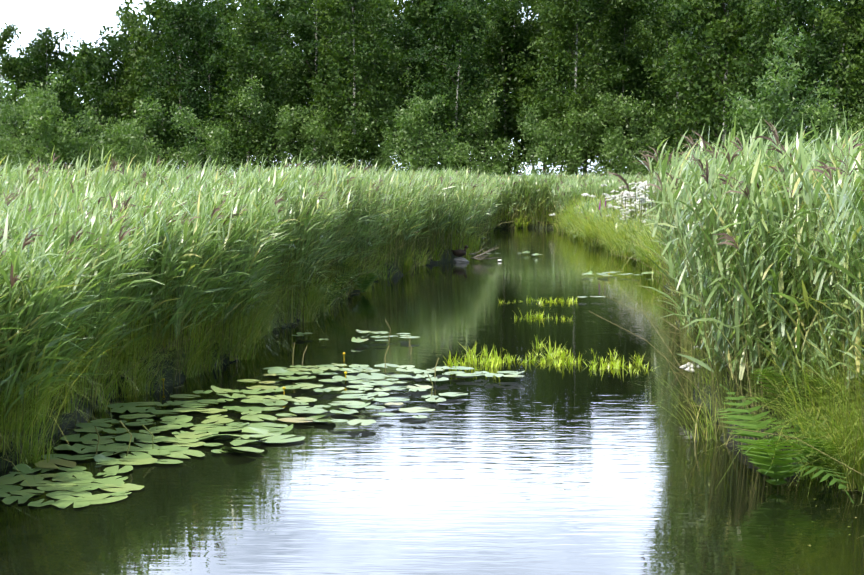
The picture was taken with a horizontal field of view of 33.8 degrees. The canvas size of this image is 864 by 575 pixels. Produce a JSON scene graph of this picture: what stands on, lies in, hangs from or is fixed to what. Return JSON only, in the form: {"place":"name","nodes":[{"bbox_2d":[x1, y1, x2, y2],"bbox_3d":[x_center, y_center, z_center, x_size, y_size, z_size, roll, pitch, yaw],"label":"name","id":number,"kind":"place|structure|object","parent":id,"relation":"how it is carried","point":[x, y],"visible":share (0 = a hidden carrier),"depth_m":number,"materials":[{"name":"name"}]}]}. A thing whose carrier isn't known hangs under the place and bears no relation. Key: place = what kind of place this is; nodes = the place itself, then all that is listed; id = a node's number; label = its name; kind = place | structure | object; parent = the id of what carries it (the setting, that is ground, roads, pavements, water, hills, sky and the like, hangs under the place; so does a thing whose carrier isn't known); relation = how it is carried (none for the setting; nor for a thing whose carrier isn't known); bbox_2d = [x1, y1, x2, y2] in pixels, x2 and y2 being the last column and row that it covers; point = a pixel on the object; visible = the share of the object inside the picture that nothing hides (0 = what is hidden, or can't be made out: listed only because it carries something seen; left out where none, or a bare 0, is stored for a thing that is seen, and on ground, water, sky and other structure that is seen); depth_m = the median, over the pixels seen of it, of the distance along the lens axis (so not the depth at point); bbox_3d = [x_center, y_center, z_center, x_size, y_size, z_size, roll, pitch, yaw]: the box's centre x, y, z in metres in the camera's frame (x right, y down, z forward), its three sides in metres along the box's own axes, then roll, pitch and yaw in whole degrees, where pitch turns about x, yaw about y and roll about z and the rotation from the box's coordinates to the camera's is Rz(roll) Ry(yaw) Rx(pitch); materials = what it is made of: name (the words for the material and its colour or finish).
{"place":"outdoors","nodes":[
{"label":"outdoors","id":0,"kind":"place"},
{"bbox_2d":[0,0,806,174],"label":"sky","id":1,"kind":"structure","parent":0,"point":[85,18],"materials":[{"name":"white"}]},
{"bbox_2d":[0,228,863,574],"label":"water","id":2,"kind":"structure","parent":0,"point":[552,468],"depth_m":11.64,"materials":[{"name":"green liquid"}]},
{"bbox_2d":[0,251,653,507],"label":"lily pads","id":3,"kind":"object","parent":2,"relation":"on","point":[82,480],"visible":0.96,"depth_m":13.46,"materials":[{"name":"green plant"}]},
{"bbox_2d":[94,280,632,455],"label":"emergent stalks","id":4,"kind":"object","parent":2,"relation":"in","point":[292,367],"visible":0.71,"depth_m":15.31,"materials":[{"name":"green plant"}]},
{"bbox_2d":[162,273,608,394],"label":"nuphar flowers","id":5,"kind":"object","parent":2,"relation":"on","point":[345,373],"visible":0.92,"depth_m":16.71,"materials":[{"name":"yellow plant"}]},
{"bbox_2d":[453,257,468,262],"bbox_3d":[0.841,-0.749,40.811,0.476,0.239,0.366,0,4,2],"label":"rock","id":6,"kind":"object","parent":2,"relation":"in","point":[459,260],"visible":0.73,"depth_m":40.69,"materials":[{"name":"grey stone"}]},
{"bbox_2d":[451,245,469,256],"bbox_3d":[0.815,-1.050,40.783,0.530,0.324,0.221,0,4,2],"label":"duck","id":7,"kind":"object","parent":6,"relation":"on","point":[459,252],"visible":0.98,"depth_m":40.72},
{"bbox_2d":[468,246,498,259],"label":"dead branches","id":8,"kind":"object","parent":2,"relation":"on","point":[482,254],"visible":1,"depth_m":40.86,"materials":[{"name":"beige wood"}]},
{"bbox_2d":[442,296,658,373],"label":"aquatic plants","id":9,"kind":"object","parent":2,"relation":"in","point":[499,360],"depth_m":18.46,"materials":[{"name":"green plant"}]},
{"bbox_2d":[0,213,863,493],"bbox_3d":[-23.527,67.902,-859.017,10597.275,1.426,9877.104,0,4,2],"label":"ground","id":10,"kind":"structure","parent":0,"point":[166,376],"depth_m":15.13,"materials":[{"name":"brown soil"}]},
{"bbox_2d":[0,20,37,159],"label":"birch","id":11,"kind":"object","parent":10,"relation":"on","point":[6,34],"visible":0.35,"depth_m":142.18,"materials":[{"name":"green plant"}]},
{"bbox_2d":[1,48,55,170],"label":"birch","id":12,"kind":"object","parent":10,"relation":"on","point":[23,57],"visible":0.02,"depth_m":161.86,"materials":[{"name":"green plant"}]},
{"bbox_2d":[0,96,60,171],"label":"willow","id":13,"kind":"object","parent":10,"relation":"on","point":[7,109],"visible":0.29,"depth_m":125.76,"materials":[{"name":"green plant"}]},
{"bbox_2d":[23,68,57,160],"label":"birch","id":14,"kind":"object","parent":10,"relation":"on","point":[44,77],"visible":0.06,"depth_m":160.86,"materials":[{"name":"green plant"}]},
{"bbox_2d":[0,67,89,173],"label":"willow","id":15,"kind":"object","parent":10,"relation":"on","point":[41,120],"visible":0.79,"depth_m":119.33,"materials":[{"name":"green plant"}]},
{"bbox_2d":[8,24,86,169],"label":"birch","id":16,"kind":"object","parent":10,"relation":"on","point":[42,44],"visible":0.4,"depth_m":142.56,"materials":[{"name":"green plant"}]},
{"bbox_2d":[31,50,70,162],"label":"birch","id":17,"kind":"object","parent":10,"relation":"on","point":[53,76],"visible":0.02,"depth_m":178.25,"materials":[{"name":"green plant"}]},
{"bbox_2d":[51,54,85,171],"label":"birch","id":18,"kind":"object","parent":10,"relation":"on","point":[69,97],"visible":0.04,"depth_m":160.11,"materials":[{"name":"green plant"}]},
{"bbox_2d":[61,45,104,136],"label":"birch","id":19,"kind":"object","parent":10,"relation":"on","point":[82,85],"visible":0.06,"depth_m":160.34,"materials":[{"name":"green plant"}]},
{"bbox_2d":[57,22,127,170],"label":"birch","id":20,"kind":"object","parent":10,"relation":"on","point":[83,70],"visible":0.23,"depth_m":154.37,"materials":[{"name":"green plant"}]},
{"bbox_2d":[73,101,148,172],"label":"willow","id":21,"kind":"object","parent":10,"relation":"on","point":[91,122],"visible":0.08,"depth_m":133.43,"materials":[{"name":"green plant"}]},
{"bbox_2d":[87,23,150,163],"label":"birch","id":22,"kind":"object","parent":10,"relation":"on","point":[116,46],"visible":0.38,"depth_m":150.65,"materials":[{"name":"green plant"}]},
{"bbox_2d":[72,93,167,176],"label":"willow","id":23,"kind":"object","parent":10,"relation":"on","point":[121,138],"visible":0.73,"depth_m":122.39,"materials":[{"name":"green plant"}]},
{"bbox_2d":[110,0,155,145],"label":"birch","id":24,"kind":"object","parent":10,"relation":"on","point":[127,4],"visible":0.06,"depth_m":155.51,"materials":[{"name":"green plant"}]},
{"bbox_2d":[102,9,174,167],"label":"birch","id":25,"kind":"object","parent":10,"relation":"on","point":[128,91],"visible":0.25,"depth_m":148.81,"materials":[{"name":"green plant"}]},
{"bbox_2d":[117,0,200,171],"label":"birch","id":26,"kind":"object","parent":10,"relation":"on","point":[149,10],"visible":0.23,"depth_m":146.13,"materials":[{"name":"green plant"}]},
{"bbox_2d":[138,0,219,173],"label":"birch","id":27,"kind":"object","parent":10,"relation":"on","point":[173,12],"visible":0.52,"depth_m":140.15,"materials":[{"name":"green plant"}]},
{"bbox_2d":[168,0,227,109],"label":"birch","id":28,"kind":"object","parent":10,"relation":"on","point":[202,33],"depth_m":175.33,"materials":[{"name":"green plant"}]},
{"bbox_2d":[161,102,240,175],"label":"willow","id":29,"kind":"object","parent":10,"relation":"on","point":[192,152],"visible":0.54,"depth_m":128.11,"materials":[{"name":"green plant"}]},
{"bbox_2d":[156,0,246,168],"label":"birch","id":30,"kind":"object","parent":10,"relation":"on","point":[211,24],"visible":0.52,"depth_m":137.71,"materials":[{"name":"green plant"}]},
{"bbox_2d":[188,0,254,170],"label":"birch","id":31,"kind":"object","parent":10,"relation":"on","point":[232,13],"visible":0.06,"depth_m":150.19,"materials":[{"name":"green plant"}]},
{"bbox_2d":[217,0,285,156],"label":"birch","id":32,"kind":"object","parent":10,"relation":"on","point":[244,22],"visible":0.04,"depth_m":166.92,"materials":[{"name":"green plant"}]},
{"bbox_2d":[197,0,306,171],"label":"birch","id":33,"kind":"object","parent":10,"relation":"on","point":[269,57],"visible":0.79,"depth_m":133.41,"materials":[{"name":"green plant"}]},
{"bbox_2d":[227,0,309,171],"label":"birch","id":34,"kind":"object","parent":10,"relation":"on","point":[279,9],"visible":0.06,"depth_m":148.48,"materials":[{"name":"green plant"}]},
{"bbox_2d":[232,74,330,173],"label":"willow","id":35,"kind":"object","parent":10,"relation":"on","point":[286,115],"visible":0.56,"depth_m":131.52,"materials":[{"name":"green plant"}]},
{"bbox_2d":[258,0,331,166],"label":"birch","id":36,"kind":"object","parent":10,"relation":"on","point":[293,74],"depth_m":163.97,"materials":[{"name":"green plant"}]},
{"bbox_2d":[257,0,373,174],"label":"birch","id":37,"kind":"object","parent":10,"relation":"on","point":[299,26],"visible":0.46,"depth_m":144.12,"materials":[{"name":"green plant"}]},
{"bbox_2d":[0,162,656,210],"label":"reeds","id":38,"kind":"object","parent":10,"relation":"on","point":[638,176],"depth_m":77.30,"materials":[{"name":"green plant"}]},
{"bbox_2d":[285,0,371,160],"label":"birch","id":39,"kind":"object","parent":10,"relation":"on","point":[306,93],"visible":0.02,"depth_m":148.04,"materials":[{"name":"green plant"}]},
{"bbox_2d":[296,93,375,171],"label":"willow","id":40,"kind":"object","parent":10,"relation":"on","point":[313,129],"visible":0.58,"depth_m":132.40,"materials":[{"name":"green plant"}]},
{"bbox_2d":[302,0,412,173],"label":"birch","id":41,"kind":"object","parent":10,"relation":"on","point":[344,92],"visible":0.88,"depth_m":133.51,"materials":[{"name":"green plant"}]},
{"bbox_2d":[335,0,392,159],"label":"birch","id":42,"kind":"object","parent":10,"relation":"on","point":[373,21],"depth_m":165.08,"materials":[{"name":"green plant"}]},
{"bbox_2d":[351,103,405,174],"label":"willow","id":43,"kind":"object","parent":10,"relation":"on","point":[378,156],"visible":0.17,"depth_m":134.02,"materials":[{"name":"green plant"}]},
{"bbox_2d":[351,0,406,164],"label":"birch","id":44,"kind":"object","parent":10,"relation":"on","point":[366,34],"visible":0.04,"depth_m":151.44,"materials":[{"name":"green plant"}]},
{"bbox_2d":[366,0,400,162],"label":"birch","id":45,"kind":"object","parent":10,"relation":"on","point":[395,3],"depth_m":173.89,"materials":[{"name":"green plant"}]},
{"bbox_2d":[380,12,449,171],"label":"birch","id":46,"kind":"object","parent":10,"relation":"on","point":[409,38],"visible":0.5,"depth_m":142.53,"materials":[{"name":"green plant"}]},
{"bbox_2d":[366,0,467,162],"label":"birch","id":47,"kind":"object","parent":10,"relation":"on","point":[415,12],"visible":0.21,"depth_m":149.41,"materials":[{"name":"green plant"}]},
{"bbox_2d":[377,90,471,173],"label":"willow","id":48,"kind":"object","parent":10,"relation":"on","point":[408,125],"visible":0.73,"depth_m":127.09,"materials":[{"name":"green plant"}]},
{"bbox_2d":[0,136,849,215],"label":"reeds","id":49,"kind":"object","parent":10,"relation":"on","point":[19,180],"visible":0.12,"depth_m":24.60,"materials":[{"name":"green plant"}]},
{"bbox_2d":[392,0,466,167],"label":"birch","id":50,"kind":"object","parent":10,"relation":"on","point":[425,22],"visible":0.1,"depth_m":162.05,"materials":[{"name":"green plant"}]},
{"bbox_2d":[0,102,863,488],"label":"reeds","id":51,"kind":"object","parent":10,"relation":"on","point":[752,240],"visible":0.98,"depth_m":13.22,"materials":[{"name":"green plant"}]},
{"bbox_2d":[0,228,863,518],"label":"sedge","id":52,"kind":"object","parent":10,"relation":"on","point":[266,318],"visible":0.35,"depth_m":14.73,"materials":[{"name":"green plant"}]},
{"bbox_2d":[0,285,863,500],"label":"sedge tussocks","id":53,"kind":"object","parent":10,"relation":"on","point":[811,474],"visible":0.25,"depth_m":11.19,"materials":[{"name":"green plant"}]},
{"bbox_2d":[226,153,668,287],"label":"grass","id":54,"kind":"structure","parent":10,"relation":"on","point":[411,205],"depth_m":41.20,"materials":[{"name":"green plant"}]},
{"bbox_2d":[399,0,505,173],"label":"birch","id":55,"kind":"object","parent":10,"relation":"on","point":[468,26],"visible":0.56,"depth_m":134.69,"materials":[{"name":"green plant"}]},
{"bbox_2d":[417,0,497,171],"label":"birch","id":56,"kind":"object","parent":10,"relation":"on","point":[440,38],"visible":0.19,"depth_m":149.60,"materials":[{"name":"green plant"}]},
{"bbox_2d":[447,86,519,176],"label":"willow","id":57,"kind":"object","parent":10,"relation":"on","point":[499,162],"visible":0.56,"depth_m":132.77,"materials":[{"name":"green plant"}]},
{"bbox_2d":[443,0,528,151],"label":"birch","id":58,"kind":"object","parent":10,"relation":"on","point":[523,13],"depth_m":160.91,"materials":[{"name":"green plant"}]},
{"bbox_2d":[445,0,561,175],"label":"birch","id":59,"kind":"object","parent":10,"relation":"on","point":[505,16],"visible":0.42,"depth_m":142.73,"materials":[{"name":"green plant"}]},
{"bbox_2d":[350,201,673,291],"bbox_3d":[2.741,-2.279,51.134,12.859,1.641,43.556,0,4,2],"label":"sedge","id":60,"kind":"object","parent":10,"relation":"on","point":[408,266],"visible":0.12,"depth_m":41.65,"materials":[{"name":"green plant"}]},
{"bbox_2d":[459,0,572,173],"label":"birch","id":61,"kind":"object","parent":10,"relation":"on","point":[537,31],"visible":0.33,"depth_m":144.04,"materials":[{"name":"green plant"}]},
{"bbox_2d":[513,20,548,168],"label":"birch","id":62,"kind":"object","parent":10,"relation":"on","point":[518,141],"visible":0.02,"depth_m":181.88,"materials":[{"name":"green plant"}]},
{"bbox_2d":[512,100,579,177],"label":"willow","id":63,"kind":"object","parent":10,"relation":"on","point":[543,148],"visible":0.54,"depth_m":131.37,"materials":[{"name":"green plant"}]},
{"bbox_2d":[518,0,586,173],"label":"birch","id":64,"kind":"object","parent":10,"relation":"on","point":[541,44],"depth_m":157.88,"materials":[{"name":"green plant"}]},
{"bbox_2d":[535,0,598,174],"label":"birch","id":65,"kind":"object","parent":10,"relation":"on","point":[564,71],"visible":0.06,"depth_m":150.82,"materials":[{"name":"green plant"}]},
{"bbox_2d":[522,0,625,174],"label":"birch","id":66,"kind":"object","parent":10,"relation":"on","point":[557,15],"visible":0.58,"depth_m":136.27,"materials":[{"name":"green plant"}]},
{"bbox_2d":[535,82,629,175],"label":"willow","id":67,"kind":"object","parent":10,"relation":"on","point":[578,141],"visible":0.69,"depth_m":133.89,"materials":[{"name":"green plant"}]},
{"bbox_2d":[314,268,863,502],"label":"ferns","id":68,"kind":"object","parent":10,"relation":"on","point":[762,454],"visible":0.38,"depth_m":11.10,"materials":[{"name":"green plant"}]},
{"bbox_2d":[570,1,609,166],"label":"birch","id":69,"kind":"object","parent":10,"relation":"on","point":[592,42],"depth_m":162.83,"materials":[{"name":"green plant"}]},
{"bbox_2d":[549,188,664,276],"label":"meadow grass","id":70,"kind":"structure","parent":10,"relation":"on","point":[595,233],"depth_m":45.36,"materials":[{"name":"green plant"}]},
{"bbox_2d":[513,181,714,398],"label":"white wildflowers","id":71,"kind":"object","parent":10,"relation":"on","point":[639,188],"visible":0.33,"depth_m":45.50,"materials":[{"name":"white plant"}]},
{"bbox_2d":[564,1,673,175],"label":"birch","id":72,"kind":"object","parent":10,"relation":"on","point":[648,38],"visible":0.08,"depth_m":144.16,"materials":[{"name":"green plant"}]},
{"bbox_2d":[583,0,662,174],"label":"birch","id":73,"kind":"object","parent":10,"relation":"on","point":[620,18],"visible":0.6,"depth_m":137.77,"materials":[{"name":"green plant"}]},
{"bbox_2d":[619,185,638,223],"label":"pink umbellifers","id":74,"kind":"object","parent":10,"relation":"on","point":[623,187],"visible":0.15,"depth_m":47.44,"materials":[{"name":"plant"}]},
{"bbox_2d":[608,1,665,172],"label":"birch","id":75,"kind":"object","parent":10,"relation":"on","point":[649,46],"depth_m":156.55,"materials":[{"name":"green plant"}]},
{"bbox_2d":[592,90,687,176],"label":"willow","id":76,"kind":"object","parent":10,"relation":"on","point":[655,136],"visible":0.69,"depth_m":129.66,"materials":[{"name":"green plant"}]},
{"bbox_2d":[632,2,668,131],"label":"birch","id":77,"kind":"object","parent":10,"relation":"on","point":[645,18],"visible":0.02,"depth_m":155.98,"materials":[{"name":"green plant"}]},
{"bbox_2d":[616,0,720,154],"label":"birch","id":78,"kind":"object","parent":10,"relation":"on","point":[655,12],"visible":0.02,"depth_m":147.30,"materials":[{"name":"green plant"}]},
{"bbox_2d":[637,0,722,169],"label":"birch","id":79,"kind":"object","parent":10,"relation":"on","point":[675,26],"visible":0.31,"depth_m":135.89,"materials":[{"name":"green plant"}]},
{"bbox_2d":[653,69,730,169],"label":"willow","id":80,"kind":"object","parent":10,"relation":"on","point":[679,111],"visible":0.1,"depth_m":135.37,"materials":[{"name":"green plant"}]},
{"bbox_2d":[660,0,759,153],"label":"birch","id":81,"kind":"object","parent":10,"relation":"on","point":[733,55],"visible":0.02,"depth_m":146.71,"materials":[{"name":"green plant"}]},
{"bbox_2d":[647,0,811,156],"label":"birch","id":82,"kind":"object","parent":10,"relation":"on","point":[733,30],"visible":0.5,"depth_m":123.04,"materials":[{"name":"green plant"}]},
{"bbox_2d":[715,0,819,151],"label":"birch","id":83,"kind":"object","parent":10,"relation":"on","point":[768,15],"visible":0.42,"depth_m":115.87,"materials":[{"name":"green plant"}]},
{"bbox_2d":[721,24,839,159],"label":"willow","id":84,"kind":"object","parent":10,"relation":"on","point":[753,113],"visible":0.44,"depth_m":84.51,"materials":[{"name":"green plant"}]},
{"bbox_2d":[748,0,840,142],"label":"birch","id":85,"kind":"object","parent":10,"relation":"on","point":[791,8],"visible":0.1,"depth_m":124.13,"materials":[{"name":"green plant"}]},
{"bbox_2d":[766,0,863,147],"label":"birch","id":86,"kind":"object","parent":10,"relation":"on","point":[815,59],"visible":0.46,"depth_m":112.69,"materials":[{"name":"green plant"}]},
{"bbox_2d":[767,96,863,151],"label":"willow","id":87,"kind":"object","parent":10,"relation":"on","point":[826,109],"visible":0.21,"depth_m":104.66,"materials":[{"name":"green plant"}]},
{"bbox_2d":[802,0,847,143],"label":"birch","id":88,"kind":"object","parent":10,"relation":"on","point":[814,17],"depth_m":160.02,"materials":[{"name":"green plant"}]},
{"bbox_2d":[798,0,863,142],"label":"birch","id":89,"kind":"object","parent":10,"relation":"on","point":[822,40],"depth_m":126.15,"materials":[{"name":"green plant"}]},
{"bbox_2d":[814,0,863,143],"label":"birch","id":90,"kind":"object","parent":10,"relation":"on","point":[853,34],"visible":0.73,"depth_m":110.41,"materials":[{"name":"green plant"}]},
{"bbox_2d":[827,99,863,151],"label":"willow","id":91,"kind":"object","parent":10,"relation":"on","point":[852,118],"visible":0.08,"depth_m":108.72,"materials":[{"name":"green plant"}]}
]}

